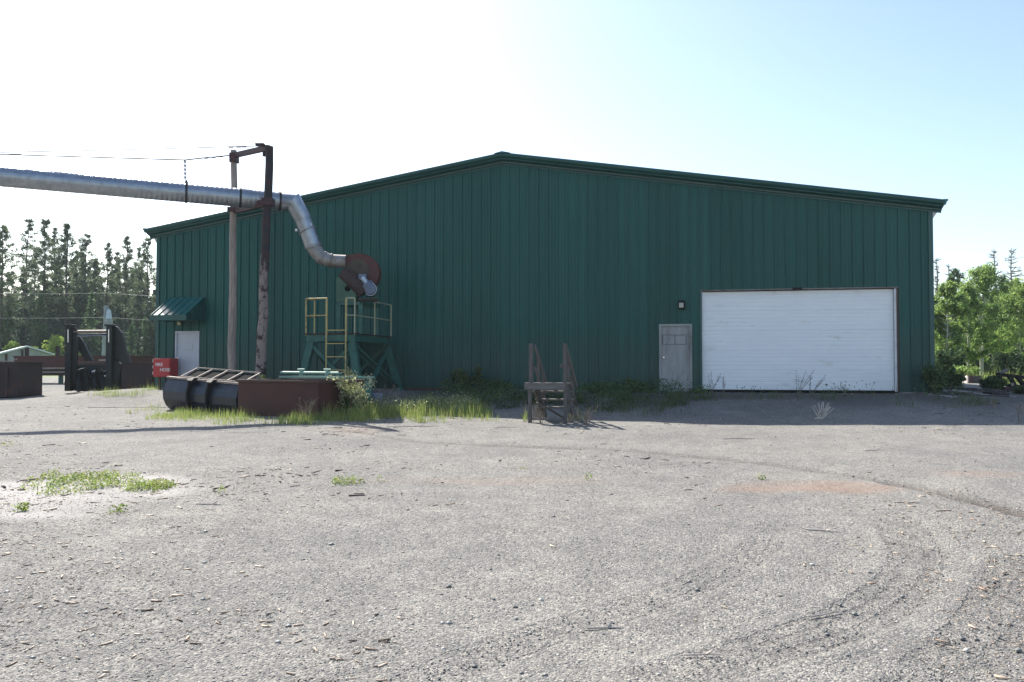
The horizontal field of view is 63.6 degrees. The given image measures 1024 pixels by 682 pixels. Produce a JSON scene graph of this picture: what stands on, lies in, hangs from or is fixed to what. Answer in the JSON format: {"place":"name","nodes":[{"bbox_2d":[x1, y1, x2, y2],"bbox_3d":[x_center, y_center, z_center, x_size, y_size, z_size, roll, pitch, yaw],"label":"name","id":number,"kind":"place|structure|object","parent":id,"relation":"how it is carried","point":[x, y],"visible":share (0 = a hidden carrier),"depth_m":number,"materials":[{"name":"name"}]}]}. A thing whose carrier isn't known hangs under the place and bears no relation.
{"place":"outdoors","nodes":[
{"label":"outdoors","id":0,"kind":"place"},
{"bbox_2d":[88,383,163,413],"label":"grass","id":1,"kind":"structure","parent":0,"point":[131,393],"depth_m":25.30,"materials":[{"name":"green plant"}]},
{"bbox_2d":[0,374,1023,681],"bbox_3d":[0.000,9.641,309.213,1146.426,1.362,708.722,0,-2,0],"label":"gravel ground","id":2,"kind":"structure","parent":0,"point":[482,442],"depth_m":6.93,"materials":[{"name":"grey gravel"}]},
{"bbox_2d":[0,300,19,350],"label":"young spruce","id":3,"kind":"object","parent":2,"relation":"on","point":[8,330],"visible":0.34,"depth_m":78.00,"materials":[{"name":"green plant"}]},
{"bbox_2d":[2,269,19,315],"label":"pine tree","id":4,"kind":"object","parent":2,"relation":"on","point":[12,286],"visible":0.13,"depth_m":100.16,"materials":[{"name":"green plant"}]},
{"bbox_2d":[2,341,21,350],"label":"lime shrub","id":5,"kind":"object","parent":2,"relation":"on","point":[13,344],"visible":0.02,"depth_m":72.37,"materials":[{"name":"green plant"}]},
{"bbox_2d":[0,359,44,396],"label":"dark container","id":6,"kind":"object","parent":2,"relation":"on","point":[18,379],"visible":1,"depth_m":27.50,"materials":[{"name":"brown metal"}]},
{"bbox_2d":[0,224,48,351],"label":"pine tree","id":7,"kind":"object","parent":2,"relation":"on","point":[15,302],"visible":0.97,"depth_m":78.32,"materials":[{"name":"green plant"}]},
{"bbox_2d":[0,345,54,361],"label":"grey shed","id":8,"kind":"structure","parent":2,"relation":"on","point":[7,355],"depth_m":61.97,"materials":[{"name":"grey metal"}]},
{"bbox_2d":[12,218,50,333],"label":"pine tree","id":9,"kind":"object","parent":2,"relation":"on","point":[29,227],"visible":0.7,"depth_m":88.26,"materials":[{"name":"green plant"}]},
{"bbox_2d":[26,252,41,310],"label":"pine tree","id":10,"kind":"object","parent":2,"relation":"on","point":[32,279],"visible":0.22,"depth_m":104.18,"materials":[{"name":"green plant"}]},
{"bbox_2d":[28,289,50,350],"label":"young spruce","id":11,"kind":"object","parent":2,"relation":"on","point":[40,309],"visible":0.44,"depth_m":78.42,"materials":[{"name":"green plant"}]},
{"bbox_2d":[13,218,70,339],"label":"pine tree","id":12,"kind":"object","parent":2,"relation":"on","point":[44,246],"visible":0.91,"depth_m":84.00,"materials":[{"name":"green plant"}]},
{"bbox_2d":[42,334,64,355],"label":"lime shrub","id":13,"kind":"object","parent":2,"relation":"on","point":[56,340],"visible":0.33,"depth_m":72.77,"materials":[{"name":"green plant"}]},
{"bbox_2d":[40,227,69,294],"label":"pine tree","id":14,"kind":"object","parent":2,"relation":"on","point":[54,235],"visible":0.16,"depth_m":95.27,"materials":[{"name":"green plant"}]},
{"bbox_2d":[36,223,96,338],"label":"pine tree","id":15,"kind":"object","parent":2,"relation":"on","point":[67,262],"visible":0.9,"depth_m":86.09,"materials":[{"name":"green plant"}]},
{"bbox_2d":[63,249,88,305],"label":"pine tree","id":16,"kind":"object","parent":2,"relation":"on","point":[76,254],"visible":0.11,"depth_m":100.05,"materials":[{"name":"green plant"}]},
{"bbox_2d":[0,236,155,347],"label":"forest mass","id":17,"kind":"object","parent":2,"relation":"on","point":[71,318],"visible":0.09,"depth_m":90.32,"materials":[{"name":"green plant"}]},
{"bbox_2d":[0,305,155,359],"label":"spruce thicket","id":18,"kind":"object","parent":2,"relation":"on","point":[25,338],"visible":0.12,"depth_m":81.23,"materials":[{"name":"green plant"}]},
{"bbox_2d":[13,346,153,383],"bbox_3d":[-20.755,1.202,39.913,6.633,1.937,1.700,0,-2,13],"label":"raised trough","id":19,"kind":"object","parent":2,"relation":"on","point":[54,365],"visible":0.41,"depth_m":39.50,"materials":[{"name":"red paint"}]},
{"bbox_2d":[63,233,107,316],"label":"pine tree","id":20,"kind":"object","parent":2,"relation":"on","point":[86,243],"visible":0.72,"depth_m":90.06,"materials":[{"name":"green plant"}]},
{"bbox_2d":[78,291,101,355],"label":"young spruce","id":21,"kind":"object","parent":2,"relation":"on","point":[93,346],"visible":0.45,"depth_m":77.61,"materials":[{"name":"green plant"}]},
{"bbox_2d":[63,324,130,391],"bbox_3d":[-15.164,0.631,30.427,2.315,2.468,0.854,0,-2,0],"label":"fork frame","id":22,"kind":"object","parent":2,"relation":"on","point":[84,378],"visible":0.98,"depth_m":30.22,"materials":[{"name":"metal"}]},
{"bbox_2d":[84,257,110,339],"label":"pine tree","id":23,"kind":"object","parent":2,"relation":"on","point":[93,273],"visible":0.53,"depth_m":92.14,"materials":[{"name":"green plant"}]},
{"bbox_2d":[83,242,131,324],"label":"pine tree","id":24,"kind":"object","parent":2,"relation":"on","point":[111,281],"visible":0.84,"depth_m":88.03,"materials":[{"name":"green plant"}]},
{"bbox_2d":[102,306,112,355],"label":"utility pole","id":25,"kind":"object","parent":2,"relation":"on","point":[107,317],"visible":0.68,"depth_m":59.85,"materials":[{"name":"grey wood"}]},
{"bbox_2d":[97,251,132,327],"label":"pine tree","id":26,"kind":"object","parent":2,"relation":"on","point":[115,258],"visible":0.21,"depth_m":96.10,"materials":[{"name":"green plant"}]},
{"bbox_2d":[78,359,154,388],"bbox_3d":[-15.120,1.308,32.961,4.813,1.150,2.100,-1,-2,28],"label":"rusty container","id":27,"kind":"object","parent":2,"relation":"on","point":[136,374],"visible":0.16,"depth_m":31.39,"materials":[{"name":"metal"}]},
{"bbox_2d":[109,236,143,335],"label":"pine tree","id":28,"kind":"object","parent":2,"relation":"on","point":[127,258],"visible":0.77,"depth_m":89.94,"materials":[{"name":"green plant"}]},
{"bbox_2d":[88,406,167,407],"bbox_3d":[-10.344,1.814,22.761,2.601,0.051,0.299,0,-2,4],"label":"stick","id":29,"kind":"object","parent":2,"relation":"on","point":[119,407],"visible":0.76,"depth_m":22.69,"materials":[{"name":"brown wood"}]},
{"bbox_2d":[127,323,138,355],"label":"young spruce","id":30,"kind":"object","parent":2,"relation":"on","point":[131,345],"visible":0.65,"depth_m":76.84,"materials":[{"name":"green plant"}]},
{"bbox_2d":[122,247,146,323],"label":"pine tree","id":31,"kind":"object","parent":2,"relation":"on","point":[139,256],"visible":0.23,"depth_m":98.02,"materials":[{"name":"green plant"}]},
{"bbox_2d":[122,236,155,333],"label":"pine tree","id":32,"kind":"object","parent":2,"relation":"on","point":[145,245],"visible":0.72,"depth_m":83.94,"materials":[{"name":"green plant"}]},
{"bbox_2d":[138,318,152,360],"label":"young spruce","id":33,"kind":"object","parent":2,"relation":"on","point":[145,332],"visible":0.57,"depth_m":77.23,"materials":[{"name":"green plant"}]},
{"bbox_2d":[153,358,177,388],"bbox_3d":[-11.530,1.116,27.459,0.662,1.082,0.449,0,-2,12],"label":"fire hose cabinet","id":34,"kind":"object","parent":2,"relation":"on","point":[163,367],"visible":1,"depth_m":27.27,"materials":[{"name":"red metal"}]},
{"bbox_2d":[163,367,260,413],"bbox_3d":[-7.703,1.318,21.556,2.890,1.267,1.240,-1,-2,29],"label":"loader bucket","id":35,"kind":"object","parent":2,"relation":"on","point":[196,388],"visible":0.77,"depth_m":21.23,"materials":[{"name":"black paint"}]},
{"bbox_2d":[145,405,340,425],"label":"grass","id":36,"kind":"structure","parent":2,"relation":"on","point":[294,419],"depth_m":18.74,"materials":[{"name":"green plant"}]},
{"bbox_2d":[227,143,274,378],"bbox_3d":[-7.667,-1.936,24.030,0.545,7.709,2.635,1,-2,-43],"label":"pipe support frame","id":37,"kind":"object","parent":2,"relation":"on","point":[266,202],"visible":0.88,"depth_m":23.28,"materials":[{"name":"metal"}]},
{"bbox_2d":[0,153,229,160],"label":"suspension cable","id":38,"kind":"object","parent":37,"relation":"attached to","point":[116,157],"visible":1,"depth_m":23.00,"materials":[{"name":"black metal"}]},
{"bbox_2d":[0,166,345,267],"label":"exhaust duct","id":39,"kind":"object","parent":38,"relation":"hanging from","point":[293,204],"visible":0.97,"depth_m":22.89,"materials":[{"name":"metal"}]},
{"bbox_2d":[0,145,260,152],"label":"suspension cable","id":40,"kind":"object","parent":37,"relation":"attached to","point":[133,149],"visible":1,"depth_m":22.96,"materials":[{"name":"black metal"}]},
{"bbox_2d":[235,378,366,418],"bbox_3d":[-5.186,1.384,20.314,2.714,0.878,1.700,-1,-2,30],"label":"steel bin","id":41,"kind":"object","parent":2,"relation":"on","point":[271,397],"visible":0.75,"depth_m":19.54,"materials":[{"name":"brown metal"}]},
{"bbox_2d":[298,397,318,415],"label":"dry weed","id":42,"kind":"object","parent":2,"relation":"on","point":[312,404],"visible":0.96,"depth_m":18.62,"materials":[{"name":"plant"}]},
{"bbox_2d":[279,369,373,403],"bbox_3d":[-4.985,1.275,21.928,2.494,1.088,1.225,-1,-2,36],"label":"green hopper","id":43,"kind":"object","parent":2,"relation":"on","point":[300,372],"visible":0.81,"depth_m":21.57,"materials":[{"name":"teal paint"}]},
{"bbox_2d":[298,297,403,390],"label":"fan tower","id":44,"kind":"structure","parent":2,"relation":"on","point":[352,352],"depth_m":23.88,"materials":[{"name":"green metal"}]},
{"bbox_2d":[336,253,381,301],"bbox_3d":[-4.494,-1.861,24.268,1.216,1.462,1.022,0,-2,0],"label":"blower fan","id":45,"kind":"object","parent":44,"relation":"on","point":[360,274],"visible":0.98,"depth_m":24.00},
{"bbox_2d":[326,367,376,413],"bbox_3d":[-3.801,1.227,19.583,1.113,1.282,0.867,-1,-2,24],"label":"seeding plant","id":46,"kind":"object","parent":2,"relation":"on","point":[351,397],"visible":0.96,"depth_m":19.48,"materials":[{"name":"green plant"}]},
{"bbox_2d":[1,412,765,514],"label":"yard weeds","id":47,"kind":"object","parent":2,"relation":"on","point":[156,484],"visible":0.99,"depth_m":9.62,"materials":[{"name":"green plant"}]},
{"bbox_2d":[375,385,399,407],"bbox_3d":[-3.040,1.425,20.156,0.649,0.770,0.476,0,-2,0],"label":"dry weed","id":48,"kind":"object","parent":2,"relation":"on","point":[379,399],"visible":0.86,"depth_m":20.12,"materials":[{"name":"brown plant"}]},
{"bbox_2d":[316,389,492,422],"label":"tall grass","id":49,"kind":"structure","parent":2,"relation":"on","point":[373,412],"depth_m":19.62,"materials":[{"name":"green plant"}]},
{"bbox_2d":[449,368,478,391],"bbox_3d":[-1.446,1.208,24.961,1.019,0.825,0.720,-1,-2,44],"label":"bush","id":50,"kind":"object","parent":2,"relation":"on","point":[461,374],"visible":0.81,"depth_m":24.93,"materials":[{"name":"green plant"}]},
{"bbox_2d":[472,365,483,391],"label":"bush","id":51,"kind":"object","parent":2,"relation":"on","point":[477,372],"visible":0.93,"depth_m":24.83,"materials":[{"name":"green plant"}]},
{"bbox_2d":[482,379,513,392],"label":"bush","id":52,"kind":"object","parent":2,"relation":"on","point":[495,387],"visible":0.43,"depth_m":24.45,"materials":[{"name":"green plant"}]},
{"bbox_2d":[1,392,998,498],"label":"bark litter","id":53,"kind":"object","parent":2,"relation":"on","point":[3,486],"visible":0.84,"depth_m":10.87,"materials":[{"name":"brown wood"}]},
{"bbox_2d":[0,395,1023,681],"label":"wood chips","id":54,"kind":"object","parent":2,"relation":"on","point":[418,629],"visible":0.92,"depth_m":5.61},
{"bbox_2d":[0,393,1023,514],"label":"wood slivers","id":55,"kind":"object","parent":2,"relation":"on","point":[332,467],"visible":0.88,"depth_m":10.11,"materials":[{"name":"brown wood"}]},
{"bbox_2d":[476,404,585,421],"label":"step weeds","id":56,"kind":"object","parent":2,"relation":"on","point":[577,417],"visible":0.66,"depth_m":18.86,"materials":[{"name":"green plant"}]},
{"bbox_2d":[535,404,545,423],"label":"dry weed","id":57,"kind":"object","parent":2,"relation":"on","point":[539,413],"visible":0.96,"depth_m":17.53,"materials":[{"name":"plant"}]},
{"bbox_2d":[143,151,947,393],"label":"warehouse","id":58,"kind":"structure","parent":2,"relation":"on","point":[494,265],"depth_m":25.19,"materials":[{"name":"green paint"}]},
{"bbox_2d":[175,331,199,376],"bbox_3d":[-10.927,0.622,27.831,0.894,1.906,0.185,0,-2,12],"label":"entry door","id":59,"kind":"structure","parent":58,"relation":"in","point":[187,343],"depth_m":27.82,"materials":[{"name":"paint"}]},
{"bbox_2d":[659,324,691,390],"bbox_3d":[4.871,0.491,24.602,0.962,1.991,0.185,0,-2,12],"label":"entry door","id":60,"kind":"structure","parent":58,"relation":"in","point":[675,340],"depth_m":24.60,"materials":[{"name":"grey paint"}]},
{"bbox_2d":[699,287,898,392],"bbox_3d":[8.265,-0.022,23.942,5.507,3.042,0.271,0,-2,12],"label":"overhead door","id":61,"kind":"structure","parent":58,"relation":"in","point":[758,338],"depth_m":23.99,"materials":[{"name":"white metal"}]},
{"bbox_2d":[524,343,577,423],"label":"wooden steps","id":62,"kind":"structure","parent":2,"relation":"on","point":[538,387],"depth_m":18.05,"materials":[{"name":"grey wood"}]},
{"bbox_2d":[523,405,591,422],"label":"grass","id":63,"kind":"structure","parent":2,"relation":"on","point":[535,415],"depth_m":18.99,"materials":[{"name":"green plant"}]},
{"bbox_2d":[579,404,599,424],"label":"dry weed","id":64,"kind":"object","parent":2,"relation":"on","point":[586,416],"visible":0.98,"depth_m":17.41,"materials":[{"name":"plant"}]},
{"bbox_2d":[582,381,618,393],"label":"bush","id":65,"kind":"object","parent":2,"relation":"on","point":[590,388],"visible":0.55,"depth_m":23.61,"materials":[{"name":"green plant"}]},
{"bbox_2d":[586,622,622,628],"bbox_3d":[0.538,1.655,4.812,0.221,0.033,0.035,0,-2,-5],"label":"stick","id":66,"kind":"object","parent":2,"relation":"on","point":[602,627],"visible":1,"depth_m":4.80,"materials":[{"name":"grey wood"}]},
{"bbox_2d":[614,376,642,392],"bbox_3d":[3.382,1.294,23.929,0.807,0.545,0.536,-1,-2,31],"label":"bush","id":67,"kind":"object","parent":2,"relation":"on","point":[633,381],"visible":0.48,"depth_m":23.81,"materials":[{"name":"green plant"}]},
{"bbox_2d":[637,381,656,392],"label":"bush","id":68,"kind":"object","parent":2,"relation":"on","point":[643,385],"visible":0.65,"depth_m":23.79,"materials":[{"name":"green plant"}]},
{"bbox_2d":[687,388,705,393],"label":"bush","id":69,"kind":"object","parent":2,"relation":"on","point":[698,390],"visible":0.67,"depth_m":23.48,"materials":[{"name":"green plant"}]},
{"bbox_2d":[406,385,997,416],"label":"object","id":70,"kind":"object","parent":2,"relation":"on","point":[673,401],"visible":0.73,"depth_m":21.65,"materials":[{"name":"green plant"}]},
{"bbox_2d":[438,378,966,409],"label":"wall weeds","id":71,"kind":"object","parent":2,"relation":"on","point":[608,394],"depth_m":22.41,"materials":[{"name":"green plant"}]},
{"bbox_2d":[684,650,721,655],"bbox_3d":[1.004,1.640,4.346,0.201,0.035,0.029,0,-2,0],"label":"stick","id":72,"kind":"object","parent":2,"relation":"on","point":[699,654],"visible":1,"depth_m":4.35,"materials":[{"name":"grey wood"}]},
{"bbox_2d":[793,370,813,393],"bbox_3d":[8.048,1.160,22.862,0.595,0.723,0.265,0,-2,6],"label":"dry weed","id":73,"kind":"object","parent":2,"relation":"on","point":[802,382],"visible":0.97,"depth_m":22.88,"materials":[{"name":"beige plant"}]},
{"bbox_2d":[808,374,825,394],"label":"dry weed","id":74,"kind":"object","parent":2,"relation":"on","point":[819,383],"visible":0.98,"depth_m":22.88,"materials":[{"name":"beige plant"}]},
{"bbox_2d":[805,528,840,531],"bbox_3d":[2.764,1.675,7.345,0.299,0.032,0.036,-1,-2,28],"label":"stick","id":75,"kind":"object","parent":2,"relation":"on","point":[822,530],"visible":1,"depth_m":7.35,"materials":[{"name":"grey wood"}]},
{"bbox_2d":[812,402,833,419],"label":"broken branch","id":76,"kind":"object","parent":2,"relation":"on","point":[822,414],"visible":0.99,"depth_m":19.17,"materials":[{"name":"grey wood"}]},
{"bbox_2d":[810,610,839,616],"bbox_3d":[1.902,1.641,4.991,0.250,0.032,0.036,1,-2,-27],"label":"stick","id":77,"kind":"object","parent":2,"relation":"on","point":[830,612],"visible":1,"depth_m":4.99,"materials":[{"name":"grey wood"}]},
{"bbox_2d":[919,360,949,393],"bbox_3d":[11.509,1.020,22.552,0.770,1.008,0.794,-1,-2,30],"label":"shrub","id":78,"kind":"object","parent":2,"relation":"on","point":[934,374],"visible":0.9,"depth_m":22.43,"materials":[{"name":"green plant"}]},
{"bbox_2d":[934,257,941,310],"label":"dead tree","id":79,"kind":"object","parent":2,"relation":"on","point":[937,276],"visible":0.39,"depth_m":64.12,"materials":[{"name":"grey wood"}]},
{"bbox_2d":[935,346,968,371],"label":"shrub","id":80,"kind":"object","parent":2,"relation":"on","point":[947,359],"visible":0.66,"depth_m":41.70,"materials":[{"name":"green plant"}]},
{"bbox_2d":[934,279,974,362],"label":"aspen tree","id":81,"kind":"object","parent":2,"relation":"on","point":[948,290],"visible":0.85,"depth_m":43.87,"materials":[{"name":"green plant"}]},
{"bbox_2d":[942,365,966,390],"bbox_3d":[13.046,1.150,24.425,0.805,0.905,0.674,0,-2,10],"label":"shrub","id":82,"kind":"object","parent":2,"relation":"on","point":[954,376],"visible":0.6,"depth_m":24.31,"materials":[{"name":"green plant"}]},
{"bbox_2d":[935,268,973,347],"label":"tree","id":83,"kind":"object","parent":2,"relation":"on","point":[956,273],"visible":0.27,"depth_m":59.94,"materials":[{"name":"green plant"}]},
{"bbox_2d":[948,364,980,375],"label":"shrub","id":84,"kind":"object","parent":2,"relation":"on","point":[964,370],"visible":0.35,"depth_m":39.67,"materials":[{"name":"green plant"}]},
{"bbox_2d":[945,284,995,366],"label":"aspen tree","id":85,"kind":"object","parent":2,"relation":"on","point":[976,305],"visible":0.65,"depth_m":44.73,"materials":[{"name":"green plant"}]},
{"bbox_2d":[964,375,981,382],"bbox_3d":[20.578,1.720,36.990,1.018,0.380,2.330,0,-2,12],"label":"crate","id":86,"kind":"object","parent":2,"relation":"on","point":[972,379],"visible":0.37,"depth_m":36.13,"materials":[{"name":"beige"}]},
{"bbox_2d":[934,275,1023,374],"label":"thicket","id":87,"kind":"object","parent":2,"relation":"on","point":[977,362],"visible":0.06,"depth_m":61.55,"materials":[{"name":"green plant"}]},
{"bbox_2d":[954,262,1016,375],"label":"aspen tree","id":88,"kind":"object","parent":2,"relation":"on","point":[987,275],"visible":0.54,"depth_m":46.59,"materials":[{"name":"green plant"}]},
{"bbox_2d":[970,289,1016,368],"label":"aspen tree","id":89,"kind":"object","parent":2,"relation":"on","point":[993,321],"visible":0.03,"depth_m":57.95,"materials":[{"name":"green plant"}]},
{"bbox_2d":[978,375,1012,389],"bbox_3d":[14.232,1.282,24.534,0.818,0.641,0.996,1,-2,-25],"label":"shrub","id":90,"kind":"object","parent":2,"relation":"on","point":[992,382],"visible":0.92,"depth_m":24.34,"materials":[{"name":"green plant"}]},
{"bbox_2d":[982,392,1008,395],"bbox_3d":[12.870,1.441,21.994,0.280,0.150,0.750,0,-2,0],"label":"bearer","id":91,"kind":"object","parent":2,"relation":"on","point":[994,393],"visible":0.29,"depth_m":21.75,"materials":[{"name":"brown wood"}]},
{"bbox_2d":[946,386,1005,392],"bbox_3d":[12.437,1.304,22.173,1.417,0.157,0.160,-1,-2,34],"label":"board","id":92,"kind":"object","parent":91,"relation":"on","point":[984,390],"visible":1,"depth_m":22.06,"materials":[{"name":"grey wood"}]},
{"bbox_2d":[989,250,1002,286],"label":"dead tree","id":93,"kind":"object","parent":2,"relation":"on","point":[994,257],"visible":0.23,"depth_m":66.14,"materials":[{"name":"grey wood"}]},
{"bbox_2d":[972,274,1022,363],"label":"tree","id":94,"kind":"object","parent":2,"relation":"on","point":[1002,278],"visible":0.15,"depth_m":55.95,"materials":[{"name":"green plant"}]},
{"bbox_2d":[983,349,1023,375],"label":"shrub","id":95,"kind":"object","parent":2,"relation":"on","point":[1003,356],"visible":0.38,"depth_m":42.79,"materials":[{"name":"green plant"}]},
{"bbox_2d":[989,277,1023,360],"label":"aspen tree","id":96,"kind":"object","parent":2,"relation":"on","point":[1010,338],"visible":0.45,"depth_m":48.94,"materials":[{"name":"green plant"}]},
{"bbox_2d":[990,359,1023,380],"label":"shrub","id":97,"kind":"object","parent":2,"relation":"on","point":[1016,368],"visible":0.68,"depth_m":41.89,"materials":[{"name":"green plant"}]},
{"bbox_2d":[995,369,1023,391],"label":"scrap frame","id":98,"kind":"object","parent":2,"relation":"on","point":[1011,385],"visible":0.56,"depth_m":24.76,"materials":[{"name":"black paint"}]},
{"bbox_2d":[998,248,1023,287],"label":"dead tree","id":99,"kind":"object","parent":2,"relation":"on","point":[1010,268],"visible":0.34,"depth_m":66.15,"materials":[{"name":"grey wood"}]},
{"bbox_2d":[1005,281,1023,354],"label":"aspen tree","id":100,"kind":"object","parent":2,"relation":"on","point":[1019,303],"visible":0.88,"depth_m":48.33,"materials":[{"name":"green plant"}]},
{"bbox_2d":[1011,385,1023,393],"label":"shrub","id":101,"kind":"object","parent":2,"relation":"on","point":[1018,389],"visible":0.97,"depth_m":22.89,"materials":[{"name":"green plant"}]},
{"bbox_2d":[1013,402,1023,420],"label":"dry weed","id":102,"kind":"object","parent":2,"relation":"on","point":[1020,410],"visible":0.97,"depth_m":18.54,"materials":[{"name":"plant"}]},
{"bbox_2d":[0,0,1023,310],"label":"sky","id":103,"kind":"structure","parent":0,"point":[920,98],"materials":[{"name":"blue"}]},
{"bbox_2d":[962,364,1023,384],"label":"field grass","id":104,"kind":"structure","parent":0,"point":[986,375],"depth_m":39.53,"materials":[{"name":"green plant"}]},
{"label":"board","id":105,"kind":"object","parent":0,"visible":0},
{"bbox_3d":[11.939,1.425,21.994,0.280,0.150,0.750,0,-2,0],"label":"bearer","id":106,"kind":"object","parent":105,"relation":"on","visible":0},
{"bbox_2d":[947,390,979,395],"bbox_3d":[11.844,1.359,21.671,0.100,0.112,0.884,1,-2,-25],"label":"board","id":107,"kind":"object","parent":106,"relation":"on","point":[963,392],"visible":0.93,"depth_m":21.61,"materials":[{"name":"grey wood"}]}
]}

